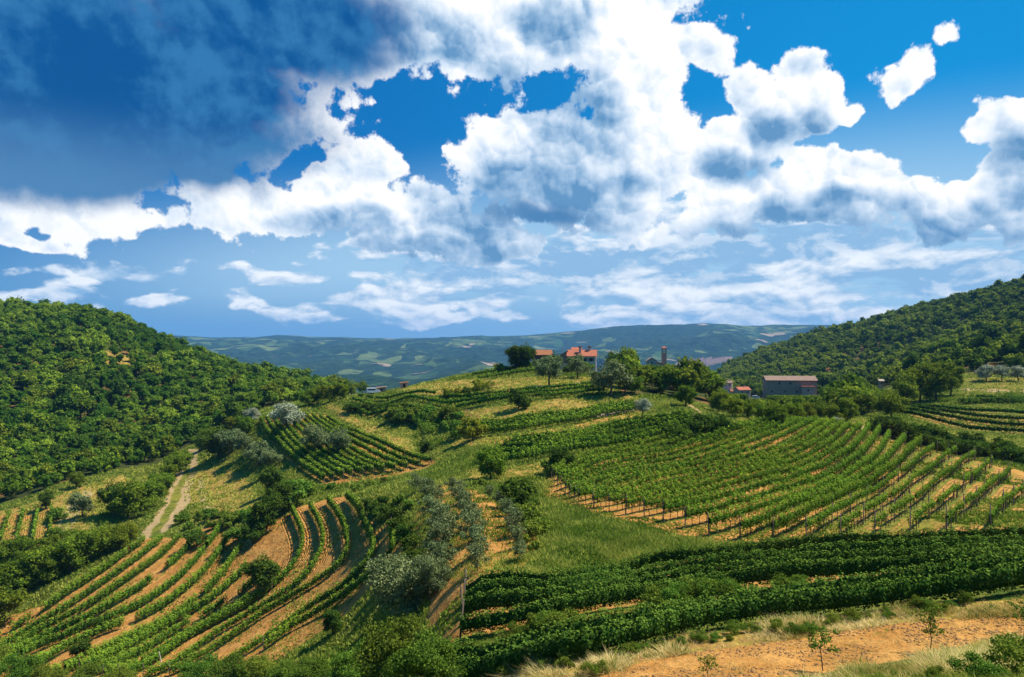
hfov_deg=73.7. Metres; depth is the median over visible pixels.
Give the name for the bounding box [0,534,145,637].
vine row
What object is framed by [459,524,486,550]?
young olive tree
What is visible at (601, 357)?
broadleaf tree
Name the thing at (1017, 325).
broadleaf tree
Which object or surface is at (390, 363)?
distant hills
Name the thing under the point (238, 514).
shrub
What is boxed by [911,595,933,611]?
shrub
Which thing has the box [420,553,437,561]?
young olive tree
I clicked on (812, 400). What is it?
broadleaf tree
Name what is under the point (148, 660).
vine row
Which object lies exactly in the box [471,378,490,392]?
yellow shrub
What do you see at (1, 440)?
broadleaf tree
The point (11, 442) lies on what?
broadleaf tree
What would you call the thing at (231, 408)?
broadleaf tree
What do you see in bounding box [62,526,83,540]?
broadleaf tree
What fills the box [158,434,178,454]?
broadleaf tree
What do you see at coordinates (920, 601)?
shrub
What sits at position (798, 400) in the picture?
broadleaf tree
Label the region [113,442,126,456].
broadleaf tree
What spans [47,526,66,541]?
broadleaf tree
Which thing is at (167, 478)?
broadleaf tree
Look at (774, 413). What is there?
broadleaf tree
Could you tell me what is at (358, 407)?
shrub
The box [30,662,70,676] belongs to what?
broadleaf tree
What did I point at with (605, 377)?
olive tree
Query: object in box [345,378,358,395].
broadleaf tree
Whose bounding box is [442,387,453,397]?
yellow shrub
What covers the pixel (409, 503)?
shrub
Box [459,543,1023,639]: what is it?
vine row
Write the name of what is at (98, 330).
woodland
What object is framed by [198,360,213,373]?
broadleaf tree
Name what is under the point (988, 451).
shrub
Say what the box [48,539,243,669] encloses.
vine row
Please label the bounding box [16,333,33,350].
broadleaf tree
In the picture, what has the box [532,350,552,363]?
barn
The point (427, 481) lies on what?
young olive tree
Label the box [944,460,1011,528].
vine row
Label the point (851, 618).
shrub
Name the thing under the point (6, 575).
broadleaf tree
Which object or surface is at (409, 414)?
shrub
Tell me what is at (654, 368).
broadleaf tree
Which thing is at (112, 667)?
vine row
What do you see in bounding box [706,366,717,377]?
broadleaf tree
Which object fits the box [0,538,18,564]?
broadleaf tree
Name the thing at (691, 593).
shrub
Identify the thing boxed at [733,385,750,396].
red roof house
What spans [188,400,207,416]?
broadleaf tree
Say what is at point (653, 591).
shrub
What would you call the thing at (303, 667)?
broadleaf tree
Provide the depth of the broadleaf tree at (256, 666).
63.23 m
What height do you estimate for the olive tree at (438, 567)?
4.062 m
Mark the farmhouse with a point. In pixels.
(589, 355)
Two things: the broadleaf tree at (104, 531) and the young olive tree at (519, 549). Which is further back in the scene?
the broadleaf tree at (104, 531)
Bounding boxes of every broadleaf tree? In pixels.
[0,423,10,436]
[0,436,5,445]
[0,448,5,458]
[0,460,12,474]
[0,477,22,498]
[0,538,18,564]
[0,558,34,594]
[0,586,31,624]
[0,643,14,662]
[0,652,45,676]
[2,465,31,481]
[5,437,20,450]
[5,533,39,557]
[5,545,60,590]
[7,369,36,390]
[11,422,40,439]
[11,454,29,467]
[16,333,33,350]
[16,441,35,455]
[18,394,35,407]
[18,406,49,427]
[24,386,47,400]
[29,453,41,466]
[29,544,68,579]
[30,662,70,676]
[32,462,57,485]
[33,534,61,550]
[34,452,46,465]
[38,489,54,509]
[44,536,89,573]
[45,442,59,462]
[47,387,63,397]
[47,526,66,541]
[54,336,80,351]
[54,391,80,414]
[55,415,76,426]
[55,459,74,479]
[59,356,81,373]
[60,370,84,382]
[60,375,84,394]
[60,449,80,462]
[61,430,76,447]
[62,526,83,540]
[65,383,89,396]
[66,433,85,447]
[68,472,86,487]
[69,662,102,676]
[71,357,95,368]
[71,392,95,418]
[75,530,110,562]
[76,436,90,451]
[76,447,96,462]
[77,365,100,378]
[80,378,99,395]
[84,400,96,416]
[86,368,101,379]
[90,520,117,554]
[91,426,111,449]
[92,449,114,470]
[94,478,124,514]
[95,414,106,430]
[98,445,123,454]
[99,445,124,462]
[101,418,119,432]
[101,478,154,517]
[101,663,137,676]
[106,375,130,396]
[108,523,129,548]
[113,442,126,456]
[118,424,137,432]
[120,436,133,448]
[124,519,139,538]
[129,429,156,460]
[133,477,165,502]
[136,439,159,461]
[139,414,163,425]
[140,361,163,376]
[147,472,177,494]
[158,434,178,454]
[159,464,178,476]
[163,334,175,350]
[163,454,185,476]
[169,394,184,411]
[171,449,194,467]
[176,418,196,442]
[177,651,225,676]
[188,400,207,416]
[189,430,204,449]
[197,422,232,458]
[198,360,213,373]
[199,426,219,440]
[200,404,217,416]
[204,397,221,408]
[207,653,251,676]
[210,413,226,429]
[222,397,242,421]
[224,416,244,431]
[226,372,242,386]
[234,416,256,432]
[235,391,249,402]
[239,549,281,588]
[241,393,261,408]
[241,516,266,543]
[243,653,278,676]
[250,491,283,530]
[257,389,266,404]
[258,382,284,403]
[258,463,284,488]
[262,481,298,513]
[265,658,296,676]
[271,377,286,387]
[281,376,302,400]
[284,654,331,676]
[299,388,318,405]
[300,378,314,390]
[310,384,324,403]
[317,384,338,402]
[322,608,343,633]
[327,639,380,676]
[328,373,345,382]
[333,383,348,399]
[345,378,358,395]
[352,613,422,676]
[356,380,368,393]
[381,625,468,676]
[455,416,488,439]
[474,440,507,478]
[497,476,539,508]
[504,344,525,368]
[518,343,536,367]
[547,445,576,467]
[596,349,620,366]
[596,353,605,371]
[604,350,624,368]
[615,359,636,393]
[618,354,639,365]
[619,346,638,355]
[622,353,641,369]
[626,376,643,392]
[631,366,648,383]
[640,366,655,387]
[649,364,659,385]
[649,366,678,392]
[664,366,689,389]
[673,355,709,387]
[673,384,697,405]
[676,365,704,390]
[696,370,727,400]
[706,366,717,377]
[707,392,730,411]
[720,396,743,415]
[742,401,755,416]
[751,402,767,419]
[762,399,788,428]
[778,396,791,404]
[778,402,806,417]
[791,396,803,411]
[798,401,816,416]
[808,397,821,409]
[812,399,828,416]
[817,374,830,386]
[817,385,852,405]
[819,387,827,396]
[822,402,843,418]
[827,370,867,391]
[828,385,864,405]
[837,397,859,420]
[845,392,877,413]
[853,388,877,415]
[865,384,876,389]
[865,389,883,411]
[870,362,884,371]
[872,389,910,415]
[884,356,900,366]
[889,370,919,400]
[896,366,943,401]
[900,349,920,371]
[907,344,924,354]
[910,360,959,399]
[918,345,934,356]
[929,337,958,351]
[943,366,967,394]
[950,344,963,359]
[968,333,990,348]
[975,346,998,362]
[977,324,1003,339]
[978,322,993,335]
[998,339,1016,360]
[1009,322,1023,331]
[1011,336,1020,345]
[1015,333,1023,356]
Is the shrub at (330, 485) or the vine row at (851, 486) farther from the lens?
the shrub at (330, 485)
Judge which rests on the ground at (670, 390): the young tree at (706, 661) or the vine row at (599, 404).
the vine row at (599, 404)
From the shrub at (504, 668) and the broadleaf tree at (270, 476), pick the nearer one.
the shrub at (504, 668)
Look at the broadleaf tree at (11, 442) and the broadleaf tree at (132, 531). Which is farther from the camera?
the broadleaf tree at (11, 442)
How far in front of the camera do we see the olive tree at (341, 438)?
154.31 m
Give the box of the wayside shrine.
[876,379,884,389]
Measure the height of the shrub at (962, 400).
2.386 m
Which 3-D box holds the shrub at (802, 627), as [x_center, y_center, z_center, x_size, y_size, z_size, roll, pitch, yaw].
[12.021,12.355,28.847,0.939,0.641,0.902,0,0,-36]
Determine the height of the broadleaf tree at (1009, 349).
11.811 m
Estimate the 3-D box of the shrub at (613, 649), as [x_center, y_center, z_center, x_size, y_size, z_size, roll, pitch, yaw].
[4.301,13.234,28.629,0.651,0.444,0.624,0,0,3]
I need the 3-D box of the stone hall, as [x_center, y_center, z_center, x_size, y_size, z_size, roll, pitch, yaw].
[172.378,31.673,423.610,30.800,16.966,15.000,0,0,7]
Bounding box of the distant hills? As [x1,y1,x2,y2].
[173,323,831,392]
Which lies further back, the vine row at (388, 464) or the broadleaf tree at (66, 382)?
the broadleaf tree at (66, 382)
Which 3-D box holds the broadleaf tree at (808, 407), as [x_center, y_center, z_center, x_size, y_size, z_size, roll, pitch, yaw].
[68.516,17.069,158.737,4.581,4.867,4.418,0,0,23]
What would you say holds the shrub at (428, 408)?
on the ground at (670, 390)
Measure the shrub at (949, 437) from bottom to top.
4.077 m
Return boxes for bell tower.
[661,346,666,365]
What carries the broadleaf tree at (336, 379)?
on the ground at (670, 390)
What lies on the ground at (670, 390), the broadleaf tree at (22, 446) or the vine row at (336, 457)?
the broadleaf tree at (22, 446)
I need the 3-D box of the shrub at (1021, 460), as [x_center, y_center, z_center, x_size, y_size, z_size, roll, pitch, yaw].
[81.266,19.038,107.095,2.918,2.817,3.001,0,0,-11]
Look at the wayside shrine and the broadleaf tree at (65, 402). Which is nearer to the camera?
the broadleaf tree at (65, 402)
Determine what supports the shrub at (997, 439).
on the ground at (670, 390)
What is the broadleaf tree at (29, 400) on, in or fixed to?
on the ground at (670, 390)
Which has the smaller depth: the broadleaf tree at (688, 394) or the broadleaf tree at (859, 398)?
the broadleaf tree at (688, 394)
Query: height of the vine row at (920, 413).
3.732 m
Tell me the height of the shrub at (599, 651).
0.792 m
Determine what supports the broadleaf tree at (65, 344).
on the ground at (670, 390)
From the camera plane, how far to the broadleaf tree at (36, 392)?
283.62 m
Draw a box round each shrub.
[45,507,68,520]
[68,638,92,656]
[87,612,109,627]
[172,513,191,522]
[182,521,194,529]
[183,528,212,546]
[191,509,205,520]
[201,508,218,520]
[205,520,218,528]
[209,509,226,521]
[219,514,238,526]
[220,511,235,519]
[221,527,247,542]
[231,510,242,520]
[240,506,254,518]
[281,478,313,505]
[305,481,316,495]
[325,481,335,489]
[342,403,357,411]
[349,483,364,490]
[351,403,362,411]
[361,402,372,410]
[361,496,373,507]
[364,479,374,485]
[368,499,384,513]
[369,402,378,411]
[371,503,397,516]
[373,403,387,410]
[376,495,389,503]
[377,506,405,520]
[380,476,389,482]
[383,405,403,420]
[384,403,396,410]
[387,514,412,528]
[389,408,407,422]
[391,494,405,503]
[395,522,415,541]
[400,411,417,421]
[400,533,422,552]
[400,547,427,560]
[401,402,412,407]
[402,499,414,508]
[407,406,421,413]
[409,410,433,424]
[419,440,434,452]
[422,403,436,416]
[425,411,444,421]
[425,423,439,431]
[430,418,442,426]
[434,407,443,419]
[440,405,460,420]
[440,420,451,429]
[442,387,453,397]
[443,419,463,439]
[448,410,464,420]
[454,388,461,394]
[461,387,470,393]
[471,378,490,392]
[471,478,487,484]
[493,363,505,371]
[496,664,519,676]
[506,620,538,635]
[507,388,531,409]
[513,501,535,518]
[515,520,542,543]
[520,508,542,521]
[524,517,552,533]
[526,540,542,550]
[526,612,553,633]
[531,607,567,628]
[536,516,554,528]
[537,658,554,669]
[540,460,560,473]
[546,607,580,627]
[553,650,574,667]
[562,365,573,371]
[568,611,595,622]
[569,652,587,660]
[584,361,594,372]
[593,648,608,654]
[607,648,619,655]
[618,641,638,654]
[634,643,645,651]
[636,593,663,608]
[641,642,653,650]
[642,583,681,608]
[653,579,692,602]
[656,640,668,647]
[658,580,714,602]
[660,422,690,442]
[675,424,702,439]
[675,635,686,645]
[679,575,716,601]
[681,415,709,438]
[688,630,707,640]
[691,413,719,435]
[692,575,739,600]
[693,632,708,641]
[703,414,739,434]
[709,631,723,642]
[713,577,738,595]
[724,619,748,634]
[725,633,733,640]
[727,582,760,593]
[746,621,760,632]
[768,617,784,631]
[769,580,793,588]
[771,571,803,585]
[783,621,808,634]
[796,574,810,582]
[803,621,819,634]
[822,618,832,625]
[825,613,844,623]
[842,608,863,620]
[846,616,858,622]
[863,611,873,618]
[865,415,907,431]
[868,672,884,676]
[870,417,885,430]
[878,419,908,438]
[881,605,894,611]
[881,608,896,618]
[883,424,916,437]
[907,430,930,442]
[907,594,927,609]
[908,422,948,440]
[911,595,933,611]
[913,423,938,433]
[923,428,948,442]
[924,665,943,676]
[928,436,947,451]
[931,601,949,613]
[934,438,953,451]
[942,434,969,440]
[944,438,964,450]
[944,600,957,606]
[945,650,1010,676]
[947,440,966,454]
[950,589,974,604]
[957,397,967,403]
[957,431,981,440]
[957,439,971,452]
[964,397,975,403]
[965,440,982,449]
[966,432,985,441]
[970,442,990,455]
[973,397,982,402]
[974,444,988,455]
[976,445,998,457]
[979,396,989,401]
[981,631,1023,675]
[985,397,996,401]
[986,448,998,456]
[987,439,1018,458]
[990,443,1023,461]
[991,436,1013,443]
[992,396,1005,401]
[1002,396,1010,401]
[1007,397,1019,402]
[1017,455,1023,463]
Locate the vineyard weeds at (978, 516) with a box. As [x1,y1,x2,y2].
[0,408,1023,676]
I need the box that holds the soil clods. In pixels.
[563,616,1023,676]
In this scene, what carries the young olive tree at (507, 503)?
on the vineyard soil
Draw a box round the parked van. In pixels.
[366,388,380,393]
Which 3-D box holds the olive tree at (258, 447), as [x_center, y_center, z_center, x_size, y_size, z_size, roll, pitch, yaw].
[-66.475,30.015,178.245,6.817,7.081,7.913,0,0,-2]
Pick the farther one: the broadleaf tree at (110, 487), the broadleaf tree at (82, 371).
the broadleaf tree at (82, 371)
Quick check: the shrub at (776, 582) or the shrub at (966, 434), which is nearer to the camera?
the shrub at (776, 582)
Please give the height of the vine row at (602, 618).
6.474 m
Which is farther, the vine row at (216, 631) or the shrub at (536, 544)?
the vine row at (216, 631)
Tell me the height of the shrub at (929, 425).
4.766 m
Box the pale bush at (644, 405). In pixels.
[634,398,652,414]
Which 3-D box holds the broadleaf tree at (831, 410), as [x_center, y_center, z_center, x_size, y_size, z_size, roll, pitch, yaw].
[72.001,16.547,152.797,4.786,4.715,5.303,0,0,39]
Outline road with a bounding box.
[690,388,1023,429]
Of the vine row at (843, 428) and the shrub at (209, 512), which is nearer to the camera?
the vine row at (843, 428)
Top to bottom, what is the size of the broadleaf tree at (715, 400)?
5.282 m
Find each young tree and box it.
[696,654,720,676]
[804,621,840,670]
[910,603,947,649]
[1006,598,1023,621]
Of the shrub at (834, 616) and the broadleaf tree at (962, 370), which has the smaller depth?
the shrub at (834, 616)
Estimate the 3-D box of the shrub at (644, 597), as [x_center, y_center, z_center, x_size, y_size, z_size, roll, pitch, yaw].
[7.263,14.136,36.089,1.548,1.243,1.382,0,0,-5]
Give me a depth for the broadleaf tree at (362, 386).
417.39 m
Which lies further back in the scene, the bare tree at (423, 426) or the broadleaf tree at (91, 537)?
the bare tree at (423, 426)
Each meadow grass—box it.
[0,375,1023,545]
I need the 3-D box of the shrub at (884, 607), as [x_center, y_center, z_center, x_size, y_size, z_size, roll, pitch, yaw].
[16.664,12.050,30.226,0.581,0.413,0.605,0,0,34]
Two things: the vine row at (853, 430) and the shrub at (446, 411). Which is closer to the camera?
the vine row at (853, 430)
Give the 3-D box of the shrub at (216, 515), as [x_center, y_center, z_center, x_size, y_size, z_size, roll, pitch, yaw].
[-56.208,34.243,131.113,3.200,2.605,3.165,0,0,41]
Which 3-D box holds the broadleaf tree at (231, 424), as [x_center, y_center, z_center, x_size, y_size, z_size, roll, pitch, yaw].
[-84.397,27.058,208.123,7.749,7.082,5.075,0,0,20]
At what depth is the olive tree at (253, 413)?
206.19 m
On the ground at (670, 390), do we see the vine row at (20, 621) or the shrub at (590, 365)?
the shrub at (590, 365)
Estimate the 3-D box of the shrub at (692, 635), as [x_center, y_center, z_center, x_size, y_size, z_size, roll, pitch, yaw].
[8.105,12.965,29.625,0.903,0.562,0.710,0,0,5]
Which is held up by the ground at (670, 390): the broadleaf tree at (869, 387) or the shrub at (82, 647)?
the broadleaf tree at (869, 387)
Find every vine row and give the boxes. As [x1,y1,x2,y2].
[0,508,11,540]
[0,532,163,644]
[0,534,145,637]
[2,521,222,665]
[8,527,202,652]
[8,531,181,649]
[14,506,25,539]
[25,530,230,668]
[30,505,39,539]
[47,502,53,535]
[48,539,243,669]
[76,559,246,672]
[89,577,252,673]
[98,585,271,676]
[115,505,304,673]
[142,498,325,676]
[168,492,349,676]
[208,491,376,673]
[259,415,325,482]
[262,525,395,651]
[265,413,334,480]
[273,418,344,476]
[278,417,353,474]
[291,421,364,473]
[298,410,385,472]
[299,420,374,474]
[304,411,396,471]
[312,412,408,469]
[319,413,420,467]
[326,413,432,463]
[346,386,606,415]
[352,383,604,403]
[357,380,591,398]
[450,404,636,435]
[451,556,1023,676]
[453,546,1023,661]
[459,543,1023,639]
[460,538,1023,617]
[463,531,1023,601]
[465,522,1023,592]
[470,397,634,421]
[472,364,534,374]
[477,420,691,461]
[478,366,536,378]
[480,402,635,427]
[481,401,633,424]
[486,417,692,454]
[495,413,693,448]
[504,411,693,443]
[512,409,693,438]
[550,415,760,478]
[553,416,765,481]
[557,418,764,484]
[560,414,789,490]
[565,415,798,494]
[568,415,806,498]
[572,415,818,502]
[578,415,827,504]
[592,416,835,507]
[608,418,843,511]
[624,420,852,514]
[642,421,861,516]
[661,422,870,521]
[682,422,881,527]
[707,428,891,536]
[737,430,906,540]
[769,433,923,537]
[804,440,937,535]
[838,443,956,534]
[871,447,975,534]
[897,409,1023,432]
[905,406,1023,426]
[907,453,993,531]
[910,402,1023,419]
[917,403,1023,413]
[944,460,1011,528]
[975,393,1023,397]
[988,479,1023,528]
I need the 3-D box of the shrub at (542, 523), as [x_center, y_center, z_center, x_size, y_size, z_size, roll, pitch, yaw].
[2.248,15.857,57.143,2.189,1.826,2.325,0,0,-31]
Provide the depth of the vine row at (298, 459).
164.23 m
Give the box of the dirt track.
[58,448,219,539]
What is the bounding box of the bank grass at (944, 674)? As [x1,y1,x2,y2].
[778,633,1023,676]
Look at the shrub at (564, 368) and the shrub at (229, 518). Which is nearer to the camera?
the shrub at (229, 518)
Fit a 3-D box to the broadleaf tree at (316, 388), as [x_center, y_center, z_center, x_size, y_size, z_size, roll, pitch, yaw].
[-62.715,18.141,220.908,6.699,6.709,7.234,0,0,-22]
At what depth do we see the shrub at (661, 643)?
29.23 m
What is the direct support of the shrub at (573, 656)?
on the vineyard soil
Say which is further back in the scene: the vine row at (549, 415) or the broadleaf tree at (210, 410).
the broadleaf tree at (210, 410)
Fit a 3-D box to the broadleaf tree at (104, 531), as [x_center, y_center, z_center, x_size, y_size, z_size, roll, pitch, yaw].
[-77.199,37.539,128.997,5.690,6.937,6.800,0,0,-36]
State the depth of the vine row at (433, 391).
182.45 m
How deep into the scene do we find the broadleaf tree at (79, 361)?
318.85 m
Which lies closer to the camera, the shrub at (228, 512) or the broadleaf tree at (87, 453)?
the shrub at (228, 512)
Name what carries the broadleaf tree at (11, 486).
on the ground at (670, 390)
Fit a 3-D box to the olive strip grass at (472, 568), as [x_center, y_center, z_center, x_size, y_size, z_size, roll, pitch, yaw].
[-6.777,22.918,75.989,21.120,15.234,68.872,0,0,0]
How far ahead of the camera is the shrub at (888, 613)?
29.41 m
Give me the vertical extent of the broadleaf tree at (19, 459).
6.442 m
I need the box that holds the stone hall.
[761,376,817,397]
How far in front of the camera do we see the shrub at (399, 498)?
96.54 m
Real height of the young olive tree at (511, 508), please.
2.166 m
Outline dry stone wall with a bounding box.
[588,409,637,417]
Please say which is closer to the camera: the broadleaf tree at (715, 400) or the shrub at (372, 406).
the broadleaf tree at (715, 400)
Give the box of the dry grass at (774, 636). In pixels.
[482,593,1023,676]
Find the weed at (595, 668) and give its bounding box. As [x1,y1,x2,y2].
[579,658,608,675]
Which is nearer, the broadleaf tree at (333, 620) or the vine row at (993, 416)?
the broadleaf tree at (333, 620)
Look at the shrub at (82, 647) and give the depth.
88.75 m
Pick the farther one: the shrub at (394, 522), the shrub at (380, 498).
the shrub at (380, 498)
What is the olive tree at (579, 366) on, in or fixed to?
on the ground at (670, 390)
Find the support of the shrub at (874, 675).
on the ground at (670, 390)
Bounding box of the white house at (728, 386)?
[723,379,732,392]
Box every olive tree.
[65,492,94,517]
[213,428,241,454]
[232,431,254,455]
[242,407,260,423]
[243,440,268,465]
[258,447,282,467]
[267,401,305,426]
[297,423,330,448]
[321,426,351,449]
[363,552,435,619]
[405,471,422,489]
[406,548,456,599]
[417,493,434,517]
[418,476,434,494]
[420,483,444,499]
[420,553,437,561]
[422,519,451,551]
[424,503,457,541]
[426,499,449,520]
[426,539,456,563]
[443,477,456,488]
[449,479,467,499]
[452,488,472,510]
[453,498,482,519]
[455,508,488,537]
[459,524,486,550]
[463,534,490,570]
[484,484,494,496]
[492,490,504,506]
[498,497,514,515]
[502,505,518,521]
[503,509,526,532]
[507,522,527,542]
[510,540,527,559]
[531,354,564,384]
[566,354,590,377]
[588,359,633,396]
[973,363,997,380]
[994,365,1010,380]
[1008,365,1023,380]
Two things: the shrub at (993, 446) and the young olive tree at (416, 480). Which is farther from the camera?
the shrub at (993, 446)
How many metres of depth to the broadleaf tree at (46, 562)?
120.68 m
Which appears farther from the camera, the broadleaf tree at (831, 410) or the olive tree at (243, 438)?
the olive tree at (243, 438)
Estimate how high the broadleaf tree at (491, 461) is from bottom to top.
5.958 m
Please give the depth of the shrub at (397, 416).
173.47 m
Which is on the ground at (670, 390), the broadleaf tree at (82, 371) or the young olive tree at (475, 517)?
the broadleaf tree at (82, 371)
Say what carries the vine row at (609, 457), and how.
on the vineyard soil
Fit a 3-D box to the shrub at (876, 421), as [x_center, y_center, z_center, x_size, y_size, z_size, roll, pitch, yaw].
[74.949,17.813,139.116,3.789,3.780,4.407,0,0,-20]
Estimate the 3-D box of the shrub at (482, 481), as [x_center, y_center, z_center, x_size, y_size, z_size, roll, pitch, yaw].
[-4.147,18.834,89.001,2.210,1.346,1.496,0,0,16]
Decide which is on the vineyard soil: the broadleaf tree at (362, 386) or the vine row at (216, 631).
the vine row at (216, 631)
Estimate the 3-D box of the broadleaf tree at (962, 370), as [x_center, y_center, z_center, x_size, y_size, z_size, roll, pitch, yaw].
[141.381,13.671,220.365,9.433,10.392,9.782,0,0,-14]
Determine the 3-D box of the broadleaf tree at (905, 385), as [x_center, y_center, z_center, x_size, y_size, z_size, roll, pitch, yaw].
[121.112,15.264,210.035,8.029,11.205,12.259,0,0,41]
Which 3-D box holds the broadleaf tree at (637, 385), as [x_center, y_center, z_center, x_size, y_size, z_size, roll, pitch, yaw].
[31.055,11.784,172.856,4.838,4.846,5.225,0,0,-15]
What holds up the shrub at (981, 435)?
on the ground at (670, 390)
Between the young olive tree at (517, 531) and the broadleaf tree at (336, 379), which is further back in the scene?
the broadleaf tree at (336, 379)
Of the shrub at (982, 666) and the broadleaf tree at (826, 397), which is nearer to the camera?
the shrub at (982, 666)
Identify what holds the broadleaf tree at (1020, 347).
on the ground at (670, 390)
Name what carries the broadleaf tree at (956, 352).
on the ground at (670, 390)
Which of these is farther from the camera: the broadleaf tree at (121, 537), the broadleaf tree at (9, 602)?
the broadleaf tree at (121, 537)
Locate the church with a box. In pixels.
[646,357,664,365]
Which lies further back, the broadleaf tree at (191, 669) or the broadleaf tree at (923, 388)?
the broadleaf tree at (923, 388)
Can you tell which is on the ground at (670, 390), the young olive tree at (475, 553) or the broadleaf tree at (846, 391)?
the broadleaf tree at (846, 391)
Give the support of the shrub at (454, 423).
on the ground at (670, 390)
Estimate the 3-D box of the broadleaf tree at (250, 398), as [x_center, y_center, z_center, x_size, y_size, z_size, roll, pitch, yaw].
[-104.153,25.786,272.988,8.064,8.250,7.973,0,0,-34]
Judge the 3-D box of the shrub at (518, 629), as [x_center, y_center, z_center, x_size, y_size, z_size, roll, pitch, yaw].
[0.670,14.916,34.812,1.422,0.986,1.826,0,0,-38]
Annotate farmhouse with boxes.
[559,346,596,371]
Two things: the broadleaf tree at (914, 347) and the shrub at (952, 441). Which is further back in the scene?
the broadleaf tree at (914, 347)
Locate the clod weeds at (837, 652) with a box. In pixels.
[593,616,1023,676]
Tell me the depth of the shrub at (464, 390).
186.64 m
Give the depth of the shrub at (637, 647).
28.76 m
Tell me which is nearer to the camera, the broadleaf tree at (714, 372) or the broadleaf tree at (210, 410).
the broadleaf tree at (714, 372)
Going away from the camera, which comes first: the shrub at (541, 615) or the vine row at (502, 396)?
the shrub at (541, 615)
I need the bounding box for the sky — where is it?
[0,0,1023,338]
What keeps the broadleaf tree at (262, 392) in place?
on the ground at (670, 390)
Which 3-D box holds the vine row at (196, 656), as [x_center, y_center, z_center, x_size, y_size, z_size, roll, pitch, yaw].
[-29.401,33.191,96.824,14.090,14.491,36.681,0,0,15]
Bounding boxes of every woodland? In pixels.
[0,295,349,497]
[639,363,886,413]
[717,274,1023,394]
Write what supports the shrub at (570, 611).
on the ground at (670, 390)
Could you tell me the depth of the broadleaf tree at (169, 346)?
380.67 m
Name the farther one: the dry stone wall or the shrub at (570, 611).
the dry stone wall
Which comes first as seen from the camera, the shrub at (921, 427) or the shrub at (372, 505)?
the shrub at (372, 505)
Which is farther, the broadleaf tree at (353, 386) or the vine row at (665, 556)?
the broadleaf tree at (353, 386)
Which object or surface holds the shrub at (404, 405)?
on the ground at (670, 390)
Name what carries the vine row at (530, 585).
on the vineyard soil
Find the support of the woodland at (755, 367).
on the ground at (670, 390)
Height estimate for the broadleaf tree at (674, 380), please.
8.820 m
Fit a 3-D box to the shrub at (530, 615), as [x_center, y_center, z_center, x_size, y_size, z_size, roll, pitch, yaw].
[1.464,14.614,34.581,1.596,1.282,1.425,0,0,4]
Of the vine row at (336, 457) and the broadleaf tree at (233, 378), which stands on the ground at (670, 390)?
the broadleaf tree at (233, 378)
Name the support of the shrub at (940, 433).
on the ground at (670, 390)
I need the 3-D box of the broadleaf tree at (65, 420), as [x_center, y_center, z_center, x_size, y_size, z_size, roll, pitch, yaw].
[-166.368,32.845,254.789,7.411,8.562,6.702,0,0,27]
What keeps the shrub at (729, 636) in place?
on the ground at (670, 390)
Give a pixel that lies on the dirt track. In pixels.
(164, 518)
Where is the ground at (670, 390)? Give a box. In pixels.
[0,296,1023,676]
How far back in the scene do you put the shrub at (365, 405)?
197.46 m
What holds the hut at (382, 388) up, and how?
on the ground at (670, 390)
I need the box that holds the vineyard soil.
[0,405,1023,676]
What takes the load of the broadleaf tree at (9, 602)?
on the vineyard soil
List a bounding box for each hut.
[376,386,386,391]
[399,381,408,388]
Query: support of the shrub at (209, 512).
on the ground at (670, 390)
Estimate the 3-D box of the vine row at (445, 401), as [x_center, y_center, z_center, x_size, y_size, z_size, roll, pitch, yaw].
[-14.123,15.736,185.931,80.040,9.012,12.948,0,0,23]
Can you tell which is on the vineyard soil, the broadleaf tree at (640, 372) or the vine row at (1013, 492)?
the vine row at (1013, 492)
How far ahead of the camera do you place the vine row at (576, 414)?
146.07 m
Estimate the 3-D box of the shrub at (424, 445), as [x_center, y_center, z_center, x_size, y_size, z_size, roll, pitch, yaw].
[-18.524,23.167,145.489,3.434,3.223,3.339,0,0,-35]
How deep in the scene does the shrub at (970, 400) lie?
199.21 m
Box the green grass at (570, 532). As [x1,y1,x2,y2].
[475,472,905,574]
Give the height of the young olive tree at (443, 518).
3.879 m
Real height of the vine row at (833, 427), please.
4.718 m
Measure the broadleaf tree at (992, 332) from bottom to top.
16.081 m
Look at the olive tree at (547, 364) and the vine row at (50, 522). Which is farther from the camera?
the olive tree at (547, 364)
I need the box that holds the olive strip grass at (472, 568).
[342,471,558,652]
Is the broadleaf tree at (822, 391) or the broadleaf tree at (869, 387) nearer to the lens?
the broadleaf tree at (822, 391)
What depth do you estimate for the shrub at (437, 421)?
167.66 m
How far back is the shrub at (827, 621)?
29.62 m
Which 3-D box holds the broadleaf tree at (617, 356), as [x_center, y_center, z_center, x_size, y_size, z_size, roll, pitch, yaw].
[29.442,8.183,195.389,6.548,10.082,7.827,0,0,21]
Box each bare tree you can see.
[412,420,437,440]
[479,380,495,403]
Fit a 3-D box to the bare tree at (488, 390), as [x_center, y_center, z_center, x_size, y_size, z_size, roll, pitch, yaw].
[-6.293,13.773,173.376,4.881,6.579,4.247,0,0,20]
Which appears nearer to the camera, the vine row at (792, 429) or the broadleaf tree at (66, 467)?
the vine row at (792, 429)
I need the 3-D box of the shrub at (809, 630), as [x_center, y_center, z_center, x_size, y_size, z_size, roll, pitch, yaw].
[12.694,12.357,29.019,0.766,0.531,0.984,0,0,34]

